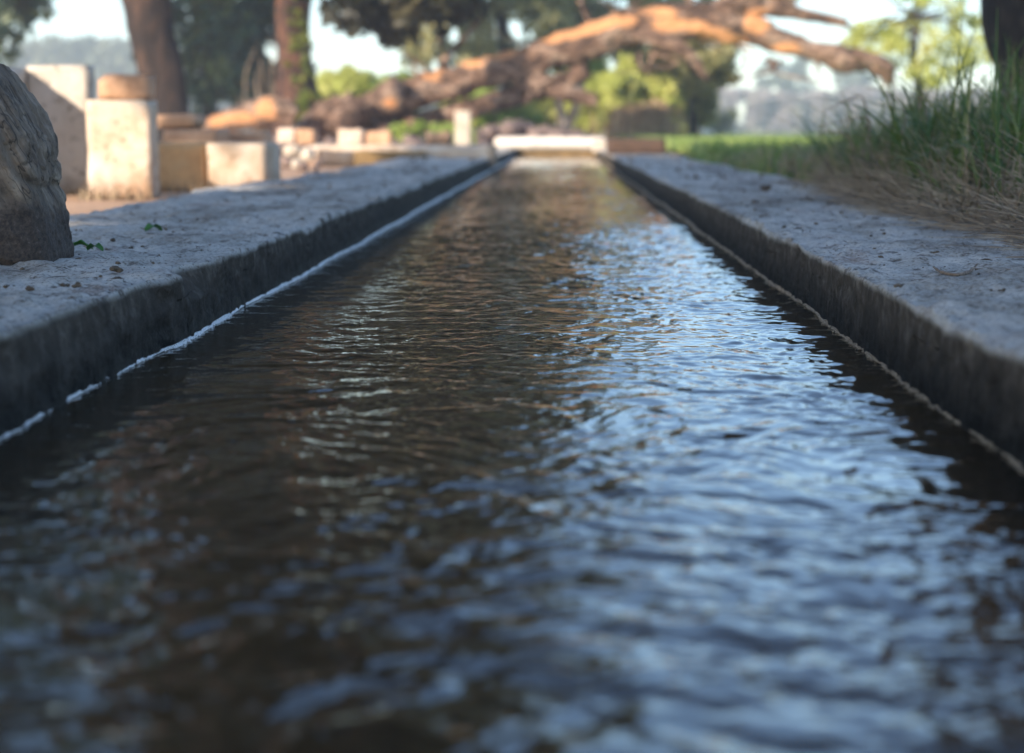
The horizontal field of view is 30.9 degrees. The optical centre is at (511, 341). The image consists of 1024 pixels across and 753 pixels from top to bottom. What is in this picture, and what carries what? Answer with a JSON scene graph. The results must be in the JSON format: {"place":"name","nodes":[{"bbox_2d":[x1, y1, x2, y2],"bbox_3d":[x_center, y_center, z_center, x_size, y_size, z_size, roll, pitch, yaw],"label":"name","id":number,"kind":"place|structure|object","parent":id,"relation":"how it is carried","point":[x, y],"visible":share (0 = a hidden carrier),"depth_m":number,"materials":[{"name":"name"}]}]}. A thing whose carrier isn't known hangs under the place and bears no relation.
{"place":"outdoors","nodes":[
{"label":"outdoors","id":0,"kind":"place"},
{"bbox_2d":[207,141,280,187],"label":"plastered block","id":1,"kind":"structure","parent":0,"point":[236,162],"depth_m":7.40,"materials":[{"name":"paint"}]},
{"bbox_2d":[230,132,272,141],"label":"brick slab","id":2,"kind":"structure","parent":1,"relation":"on","point":[251,136],"depth_m":8.59,"materials":[{"name":"beige stone"}]},
{"bbox_2d":[65,143,694,214],"bbox_3d":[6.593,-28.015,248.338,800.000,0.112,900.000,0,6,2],"label":"ground","id":3,"kind":"structure","parent":0,"point":[74,206],"depth_m":6.50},
{"bbox_2d":[9,67,26,86],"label":"side wall","id":4,"kind":"structure","parent":3,"relation":"on","point":[21,73],"depth_m":6.88,"materials":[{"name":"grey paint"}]},
{"bbox_2d":[0,0,58,65],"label":"tree","id":5,"kind":"object","parent":3,"relation":"on","point":[25,14],"visible":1,"depth_m":29.60,"materials":[{"name":"green plant"}]},
{"bbox_2d":[27,65,94,194],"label":"plastered wall","id":6,"kind":"structure","parent":3,"relation":"on","point":[62,94],"depth_m":6.95,"materials":[{"name":"grey paint"}]},
{"bbox_2d":[0,33,218,113],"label":"wood","id":7,"kind":"object","parent":3,"relation":"on","point":[97,54],"visible":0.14,"depth_m":229.81,"materials":[{"name":"green plant"}]},
{"bbox_2d":[86,99,159,198],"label":"plastered pillar","id":8,"kind":"structure","parent":3,"relation":"on","point":[122,138],"depth_m":6.61,"materials":[{"name":"paint"}]},
{"bbox_2d":[98,74,155,99],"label":"brick block","id":9,"kind":"structure","parent":8,"relation":"on","point":[125,87],"depth_m":6.59,"materials":[{"name":"beige stone"}]},
{"bbox_2d":[121,0,189,141],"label":"tree","id":10,"kind":"object","parent":3,"relation":"on","point":[151,36],"visible":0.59,"depth_m":19.69,"materials":[{"name":"brown plant"}]},
{"bbox_2d":[64,177,251,199],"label":"dry weeds","id":11,"kind":"object","parent":3,"relation":"on","point":[98,195],"visible":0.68,"depth_m":6.52,"materials":[{"name":"plant"}]},
{"bbox_2d":[158,141,218,192],"bbox_3d":[-1.327,-0.721,7.635,0.225,0.210,0.425,0,6,2],"label":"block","id":12,"kind":"object","parent":3,"relation":"on","point":[183,162],"visible":0.57,"depth_m":7.43,"materials":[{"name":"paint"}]},
{"bbox_2d":[162,128,229,142],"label":"brick slab","id":13,"kind":"structure","parent":12,"relation":"on","point":[212,135],"depth_m":8.29,"materials":[{"name":"brown brick"}]},
{"bbox_2d":[157,114,205,129],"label":"brick slab","id":14,"kind":"structure","parent":13,"relation":"on","point":[183,121],"depth_m":8.34,"materials":[{"name":"beige stone"}]},
{"bbox_2d":[128,0,261,118],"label":"tree","id":15,"kind":"object","parent":3,"relation":"on","point":[205,29],"visible":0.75,"depth_m":33.26,"materials":[{"name":"green plant"}]},
{"bbox_2d":[202,95,299,131],"bbox_3d":[-3.413,-2.956,24.105,1.315,0.503,0.401,0,6,2],"label":"fallen branch","id":16,"kind":"object","parent":3,"relation":"on","point":[264,111],"visible":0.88,"depth_m":23.98,"materials":[{"name":"wood"}]},
{"bbox_2d":[238,33,277,131],"bbox_3d":[-3.929,-3.979,28.822,0.653,1.908,2.201,-2,7,-18],"label":"bare bush","id":17,"kind":"object","parent":3,"relation":"on","point":[265,130],"visible":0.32,"depth_m":28.85,"materials":[{"name":"brown plant"}]},
{"bbox_2d":[0,147,516,436],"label":"channel wall","id":18,"kind":"structure","parent":3,"relation":"on","point":[57,349],"depth_m":2.85,"materials":[{"name":"stone"}]},
{"bbox_2d":[25,285,34,290],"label":"soil clod","id":19,"kind":"object","parent":18,"relation":"on","point":[29,288],"visible":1,"depth_m":2.13,"materials":[{"name":"soil"}]},
{"bbox_2d":[0,64,73,264],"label":"sawn log","id":20,"kind":"object","parent":18,"relation":"on","point":[34,218],"visible":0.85,"depth_m":2.57,"materials":[{"name":"grey wood"}]},
{"bbox_2d":[60,282,81,287],"bbox_3d":[-0.521,-0.067,2.183,0.026,0.007,0.021,-2,7,-20],"label":"soil clod","id":21,"kind":"object","parent":18,"relation":"on","point":[76,284],"visible":1,"depth_m":2.18,"materials":[{"name":"soil"}]},
{"bbox_2d":[73,240,93,249],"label":"fallen leaf","id":22,"kind":"object","parent":18,"relation":"on","point":[80,242],"visible":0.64,"depth_m":2.89,"materials":[{"name":"green plant"}]},
{"bbox_2d":[83,243,103,250],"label":"fallen leaf","id":23,"kind":"object","parent":18,"relation":"on","point":[97,245],"visible":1,"depth_m":2.88,"materials":[{"name":"green plant"}]},
{"bbox_2d":[109,266,122,272],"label":"soil clod","id":24,"kind":"object","parent":18,"relation":"on","point":[117,269],"visible":1,"depth_m":2.43,"materials":[{"name":"soil"}]},
{"bbox_2d":[141,223,162,230],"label":"fallen leaf","id":25,"kind":"object","parent":18,"relation":"on","point":[148,226],"visible":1,"depth_m":3.44,"materials":[{"name":"green plant"}]},
{"bbox_2d":[0,155,1022,317],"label":"leaf litter","id":26,"kind":"object","parent":18,"relation":"on","point":[70,297],"visible":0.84,"depth_m":4.05,"materials":[{"name":"plant"}]},
{"bbox_2d":[197,0,319,131],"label":"tree","id":27,"kind":"object","parent":3,"relation":"on","point":[264,10],"visible":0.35,"depth_m":35.06,"materials":[{"name":"green plant"}]},
{"bbox_2d":[278,142,287,155],"bbox_3d":[-1.391,-1.163,11.176,0.087,0.087,0.113,5,8,39],"label":"stone","id":28,"kind":"object","parent":3,"relation":"on","point":[282,145],"visible":0.42,"depth_m":11.14,"materials":[{"name":"beige stone"}]},
{"bbox_2d":[280,155,292,167],"bbox_3d":[-1.291,-1.031,10.586,0.097,0.078,0.087,0,6,2],"label":"stone","id":29,"kind":"object","parent":3,"relation":"on","point":[285,161],"visible":0.81,"depth_m":10.56,"materials":[{"name":"beige stone"}]},
{"bbox_2d":[277,128,296,143],"bbox_3d":[-1.532,-1.403,12.632,0.127,0.111,0.138,0,6,2],"label":"loose brick","id":30,"kind":"object","parent":3,"relation":"on","point":[287,135],"visible":0.91,"depth_m":12.57,"materials":[{"name":"beige stone"}]},
{"bbox_2d":[283,144,301,158],"bbox_3d":[-1.287,-1.118,10.882,0.115,0.084,0.102,0,6,2],"label":"stone","id":31,"kind":"object","parent":3,"relation":"on","point":[293,151],"visible":0.88,"depth_m":10.85,"materials":[{"name":"stone"}]},
{"bbox_2d":[291,158,302,169],"bbox_3d":[-1.204,-0.997,10.389,0.060,0.069,0.086,3,7,23],"label":"stone","id":32,"kind":"object","parent":3,"relation":"on","point":[295,162],"visible":0.78,"depth_m":10.36,"materials":[{"name":"stone"}]},
{"bbox_2d":[298,162,307,171],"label":"stone","id":33,"kind":"object","parent":3,"relation":"on","point":[303,166],"visible":1,"depth_m":10.17,"materials":[{"name":"beige stone"}]},
{"bbox_2d":[296,129,317,144],"bbox_3d":[-1.401,-1.397,12.629,0.138,0.112,0.139,0,6,2],"label":"loose brick","id":34,"kind":"object","parent":3,"relation":"on","point":[307,136],"visible":1,"depth_m":12.57,"materials":[{"name":"beige stone"}]},
{"bbox_2d":[299,147,314,160],"bbox_3d":[-1.240,-1.135,11.184,0.096,0.086,0.099,0,6,2],"label":"stone","id":35,"kind":"object","parent":3,"relation":"on","point":[307,154],"visible":0.92,"depth_m":11.15,"materials":[{"name":"stone"}]},
{"bbox_2d":[312,164,318,171],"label":"stone","id":36,"kind":"object","parent":3,"relation":"on","point":[315,167],"visible":0.95,"depth_m":10.27,"materials":[{"name":"beige stone"}]},
{"bbox_2d":[314,159,322,167],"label":"stone","id":37,"kind":"object","parent":3,"relation":"on","point":[319,162],"visible":0.77,"depth_m":10.76,"materials":[{"name":"beige stone"}]},
{"bbox_2d":[316,62,375,98],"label":"bush","id":38,"kind":"object","parent":3,"relation":"on","point":[345,78],"visible":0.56,"depth_m":43.42,"materials":[{"name":"green plant"}]},
{"bbox_2d":[273,134,425,156],"bbox_3d":[-1.529,-1.824,17.441,1.577,0.268,5.054,-1,7,-6],"label":"rubble","id":39,"kind":"object","parent":3,"relation":"on","point":[408,139],"visible":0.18,"depth_m":17.36,"materials":[{"name":"stone"}]},
{"bbox_2d":[270,0,491,142],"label":"tree","id":40,"kind":"object","parent":3,"relation":"on","point":[394,24],"visible":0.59,"depth_m":24.85,"materials":[{"name":"green plant"}]},
{"bbox_2d":[353,150,427,165],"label":"stained slab","id":41,"kind":"structure","parent":3,"relation":"on","point":[361,157],"depth_m":12.87,"materials":[{"name":"stone"}]},
{"bbox_2d":[360,69,420,111],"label":"bush","id":42,"kind":"object","parent":3,"relation":"on","point":[403,74],"visible":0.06,"depth_m":43.58,"materials":[{"name":"green plant"}]},
{"bbox_2d":[189,70,604,132],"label":"wood","id":43,"kind":"object","parent":3,"relation":"on","point":[225,105],"visible":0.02,"depth_m":235.14,"materials":[{"name":"brown plant"}]},
{"bbox_2d":[310,144,496,166],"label":"wall","id":44,"kind":"structure","parent":3,"relation":"on","point":[335,155],"depth_m":12.96,"materials":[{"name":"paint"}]},
{"bbox_2d":[338,129,364,144],"bbox_3d":[-1.145,-1.460,13.220,0.186,0.122,0.145,0,6,2],"label":"loose brick","id":45,"kind":"object","parent":44,"relation":"on","point":[351,136],"visible":0.84,"depth_m":13.15,"materials":[{"name":"white stone"}]},
{"bbox_2d":[367,131,391,144],"bbox_3d":[-0.948,-1.451,13.213,0.186,0.105,0.135,0,6,2],"label":"loose brick","id":46,"kind":"object","parent":44,"relation":"on","point":[379,137],"visible":0.91,"depth_m":13.15,"materials":[{"name":"beige stone"}]},
{"bbox_2d":[426,131,452,144],"bbox_3d":[-0.519,-1.451,13.201,0.198,0.107,0.141,0,6,2],"label":"loose brick","id":47,"kind":"object","parent":44,"relation":"on","point":[440,138],"visible":0.96,"depth_m":13.15,"materials":[{"name":"beige stone"}]},
{"bbox_2d":[387,119,477,144],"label":"bush","id":48,"kind":"object","parent":3,"relation":"on","point":[400,131],"visible":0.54,"depth_m":19.86,"materials":[{"name":"green plant"}]},
{"bbox_2d":[391,17,510,105],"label":"tree","id":49,"kind":"object","parent":3,"relation":"on","point":[428,40],"visible":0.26,"depth_m":43.05,"materials":[{"name":"green plant"}]},
{"bbox_2d":[434,98,481,128],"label":"bush","id":50,"kind":"object","parent":3,"relation":"on","point":[476,123],"visible":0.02,"depth_m":35.53,"materials":[{"name":"green plant"}]},
{"bbox_2d":[455,111,470,144],"bbox_3d":[-0.476,-2.017,17.976,0.158,0.447,0.146,0,6,2],"label":"plastered masonry pillar","id":51,"kind":"object","parent":3,"relation":"on","point":[462,127],"visible":0.69,"depth_m":17.90,"materials":[{"name":"paint"}]},
{"bbox_2d":[468,88,545,127],"bbox_3d":[-0.131,-4.155,33.771,1.532,1.145,1.360,0,6,2],"label":"bush","id":52,"kind":"object","parent":3,"relation":"on","point":[537,119],"visible":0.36,"depth_m":33.64,"materials":[{"name":"green plant"}]},
{"bbox_2d":[441,0,593,86],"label":"tree","id":53,"kind":"object","parent":3,"relation":"on","point":[531,10],"visible":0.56,"depth_m":39.15,"materials":[{"name":"green plant"}]},
{"bbox_2d":[509,83,566,126],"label":"bush","id":54,"kind":"object","parent":3,"relation":"on","point":[549,112],"visible":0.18,"depth_m":38.48,"materials":[{"name":"green plant"}]},
{"bbox_2d":[471,119,607,147],"bbox_3d":[0.325,-2.641,24.082,1.998,0.501,2.718,0,6,2],"label":"rubble","id":55,"kind":"object","parent":3,"relation":"on","point":[487,134],"visible":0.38,"depth_m":23.02,"materials":[{"name":"stone"}]},
{"bbox_2d":[494,136,605,155],"bbox_3d":[0.464,-2.205,21.367,1.323,0.332,0.686,0,6,2],"label":"channel outlet","id":56,"kind":"object","parent":3,"relation":"on","point":[553,146],"visible":0.69,"depth_m":21.05,"materials":[{"name":"stone"}]},
{"bbox_2d":[530,0,623,73],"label":"tree","id":57,"kind":"object","parent":3,"relation":"on","point":[598,10],"visible":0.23,"depth_m":44.65,"materials":[{"name":"green plant"}]},
{"bbox_2d":[544,56,611,130],"bbox_3d":[1.040,-4.277,31.729,1.278,1.868,1.154,3,7,27],"label":"young tree","id":58,"kind":"object","parent":3,"relation":"on","point":[568,120],"visible":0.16,"depth_m":31.70,"materials":[{"name":"green plant"}]},
{"bbox_2d":[564,72,615,135],"bbox_3d":[1.686,-4.791,37.738,1.589,1.506,1.245,-3,7,-25],"label":"bush","id":59,"kind":"object","parent":3,"relation":"on","point":[584,113],"visible":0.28,"depth_m":37.35,"materials":[{"name":"green plant"}]},
{"bbox_2d":[292,0,897,138],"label":"fallen tree","id":60,"kind":"object","parent":3,"relation":"on","point":[391,100],"visible":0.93,"depth_m":24.53,"materials":[{"name":"brown wood"}]},
{"bbox_2d":[584,67,641,127],"bbox_3d":[1.893,-4.556,35.761,1.102,1.485,1.242,5,8,39],"label":"bush","id":61,"kind":"object","parent":3,"relation":"on","point":[613,89],"visible":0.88,"depth_m":35.39,"materials":[{"name":"green plant"}]},
{"bbox_2d":[595,45,649,121],"bbox_3d":[2.389,-5.018,37.559,1.569,1.995,1.331,0,6,2],"label":"bush","id":62,"kind":"object","parent":3,"relation":"on","point":[627,61],"visible":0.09,"depth_m":37.29,"materials":[{"name":"green plant"}]},
{"bbox_2d":[614,98,675,135],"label":"bush","id":63,"kind":"object","parent":3,"relation":"on","point":[654,106],"visible":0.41,"depth_m":34.85,"materials":[{"name":"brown plant"}]},
{"bbox_2d":[635,71,685,112],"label":"bush","id":64,"kind":"object","parent":3,"relation":"on","point":[662,85],"visible":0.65,"depth_m":35.85,"materials":[{"name":"green plant"}]},
{"bbox_2d":[621,0,743,136],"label":"tree","id":65,"kind":"object","parent":3,"relation":"on","point":[692,86],"visible":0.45,"depth_m":32.35,"materials":[{"name":"green plant"}]},
{"bbox_2d":[665,95,712,136],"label":"bush","id":66,"kind":"object","parent":3,"relation":"on","point":[684,109],"visible":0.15,"depth_m":36.41,"materials":[{"name":"green plant"}]},
{"bbox_2d":[675,128,714,134],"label":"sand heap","id":67,"kind":"object","parent":3,"relation":"on","point":[704,130],"visible":0.06,"depth_m":51.26,"materials":[{"name":"grey sand"}]},
{"bbox_2d":[706,101,739,134],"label":"bush","id":68,"kind":"object","parent":3,"relation":"on","point":[728,114],"visible":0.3,"depth_m":69.42,"materials":[{"name":"green plant"}]},
{"bbox_2d":[754,54,817,93],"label":"tree","id":69,"kind":"object","parent":3,"relation":"on","point":[796,68],"visible":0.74,"depth_m":244.97,"materials":[{"name":"plant"}]},
{"bbox_2d":[596,148,1023,469],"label":"channel wall","id":70,"kind":"structure","parent":3,"relation":"on","point":[953,346],"depth_m":2.58,"materials":[{"name":"stone"}]},
{"bbox_2d":[3,155,1008,308],"bbox_3d":[0.096,-0.677,7.515,1.861,0.027,12.890,0,6,2],"label":"grit","id":71,"kind":"object","parent":70,"relation":"on","point":[472,160],"visible":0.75,"depth_m":5.32,"materials":[{"name":"soil"}]},
{"bbox_2d":[592,140,605,152],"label":"end pier","id":72,"kind":"structure","parent":70,"relation":"on","point":[597,145],"depth_m":19.48,"materials":[{"name":"stone"}]},
{"bbox_2d":[606,138,665,154],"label":"stone block","id":73,"kind":"structure","parent":70,"relation":"on","point":[638,146],"depth_m":14.90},
{"bbox_2d":[760,185,771,189],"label":"soil clod","id":74,"kind":"object","parent":70,"relation":"on","point":[765,187],"visible":0.96,"depth_m":5.94,"materials":[{"name":"soil"}]},
{"bbox_2d":[772,62,1023,257],"bbox_3d":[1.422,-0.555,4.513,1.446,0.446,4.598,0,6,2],"label":"dry grass","id":75,"kind":"structure","parent":70,"relation":"on","point":[973,213],"depth_m":3.98,"materials":[{"name":"plant"}]},
{"bbox_2d":[814,131,859,175],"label":"weed stem","id":76,"kind":"object","parent":75,"relation":"on","point":[849,140],"visible":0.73,"depth_m":5.58,"materials":[{"name":"green plant"}]},
{"bbox_2d":[820,117,870,165],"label":"weed stem","id":77,"kind":"object","parent":75,"relation":"on","point":[854,118],"visible":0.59,"depth_m":5.80,"materials":[{"name":"green plant"}]},
{"bbox_2d":[866,88,906,187],"bbox_3d":[1.056,-0.573,5.210,0.080,0.283,0.127,-1,7,-12],"label":"weed stem","id":78,"kind":"object","parent":75,"relation":"on","point":[904,121],"visible":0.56,"depth_m":5.17,"materials":[{"name":"green plant"}]},
{"bbox_2d":[894,284,903,287],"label":"soil clod","id":79,"kind":"object","parent":70,"relation":"on","point":[898,285],"visible":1,"depth_m":2.17,"materials":[{"name":"soil"}]},
{"bbox_2d":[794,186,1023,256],"bbox_3d":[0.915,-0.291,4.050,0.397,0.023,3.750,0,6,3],"label":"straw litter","id":80,"kind":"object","parent":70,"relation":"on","point":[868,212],"visible":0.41,"depth_m":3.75,"materials":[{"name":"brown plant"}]},
{"bbox_2d":[933,263,977,275],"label":"twig","id":81,"kind":"object","parent":70,"relation":"on","point":[966,272],"visible":1,"depth_m":2.38,"materials":[{"name":"grey wood"}]},
{"bbox_2d":[716,132,908,191],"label":"dry grass","id":82,"kind":"structure","parent":3,"relation":"on","point":[791,162],"depth_m":7.48,"materials":[{"name":"plant"}]},
{"bbox_2d":[830,72,879,94],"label":"tree","id":83,"kind":"object","parent":3,"relation":"on","point":[851,79],"visible":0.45,"depth_m":260.24,"materials":[{"name":"plant"}]},
{"bbox_2d":[714,85,996,132],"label":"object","id":84,"kind":"object","parent":3,"relation":"on","point":[764,98],"visible":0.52,"depth_m":203.48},
{"bbox_2d":[712,67,1023,220],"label":"grass","id":85,"kind":"structure","parent":3,"relation":"on","point":[910,174],"depth_m":4.69,"materials":[{"name":"green plant"}]},
{"bbox_2d":[838,0,991,125],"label":"tree","id":86,"kind":"object","parent":3,"relation":"on","point":[892,37],"visible":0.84,"depth_m":30.27,"materials":[{"name":"green plant"}]},
{"bbox_2d":[980,0,1023,109],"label":"tree","id":87,"kind":"object","parent":3,"relation":"on","point":[1009,17],"visible":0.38,"depth_m":7.72,"materials":[{"name":"brown plant"}]},
{"bbox_2d":[0,0,997,131],"label":"sky","id":88,"kind":"structure","parent":0,"point":[103,18],"materials":[{"name":"white"}]},
{"bbox_2d":[0,156,1023,752],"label":"water","id":89,"kind":"structure","parent":0,"point":[554,454],"depth_m":1.33,"materials":[{"name":"blue liquid"}]},
{"bbox_2d":[0,156,514,438],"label":"foam","id":90,"kind":"object","parent":89,"relation":"on","point":[203,330],"visible":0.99,"depth_m":3.00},
{"bbox_2d":[596,157,1023,473],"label":"scum","id":91,"kind":"object","parent":89,"relation":"on","point":[906,384],"visible":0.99,"depth_m":2.54,"materials":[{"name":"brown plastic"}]},
{"bbox_2d":[597,132,894,135],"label":"field","id":92,"kind":"structure","parent":0,"point":[784,134],"depth_m":153.06,"materials":[{"name":"green plant"}]},
{"bbox_2d":[566,100,739,137],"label":"reeds","id":93,"kind":"object","parent":92,"relation":"on","point":[625,127],"visible":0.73,"depth_m":34.40,"materials":[{"name":"plant"}]},
{"bbox_2d":[602,133,867,155],"bbox_3d":[10.905,-3.652,32.986,18.409,0.140,42.174,0,6,2],"label":"crop","id":94,"kind":"object","parent":92,"relation":"on","point":[676,143],"visible":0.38,"depth_m":14.51,"materials":[{"name":"green plant"}]},
{"bbox_2d":[685,114,904,183],"bbox_3d":[2.714,-0.977,9.154,3.500,0.285,7.748,0,6,2],"label":"grass fringe","id":95,"kind":"object","parent":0,"point":[711,158],"depth_m":8.09,"materials":[{"name":"green plant"}]},
{"bbox_2d":[615,7,1023,220],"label":"tall grass","id":96,"kind":"structure","parent":0,"point":[962,132],"depth_m":4.61,"materials":[{"name":"green plant"}]},
{"bbox_2d":[823,95,872,178],"bbox_3d":[0.987,-0.590,5.409,0.180,0.261,0.020,6,9,44],"label":"weed stem","id":97,"kind":"object","parent":96,"relation":"on","point":[867,121],"visible":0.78,"depth_m":5.37,"materials":[{"name":"green plant"}]}
]}

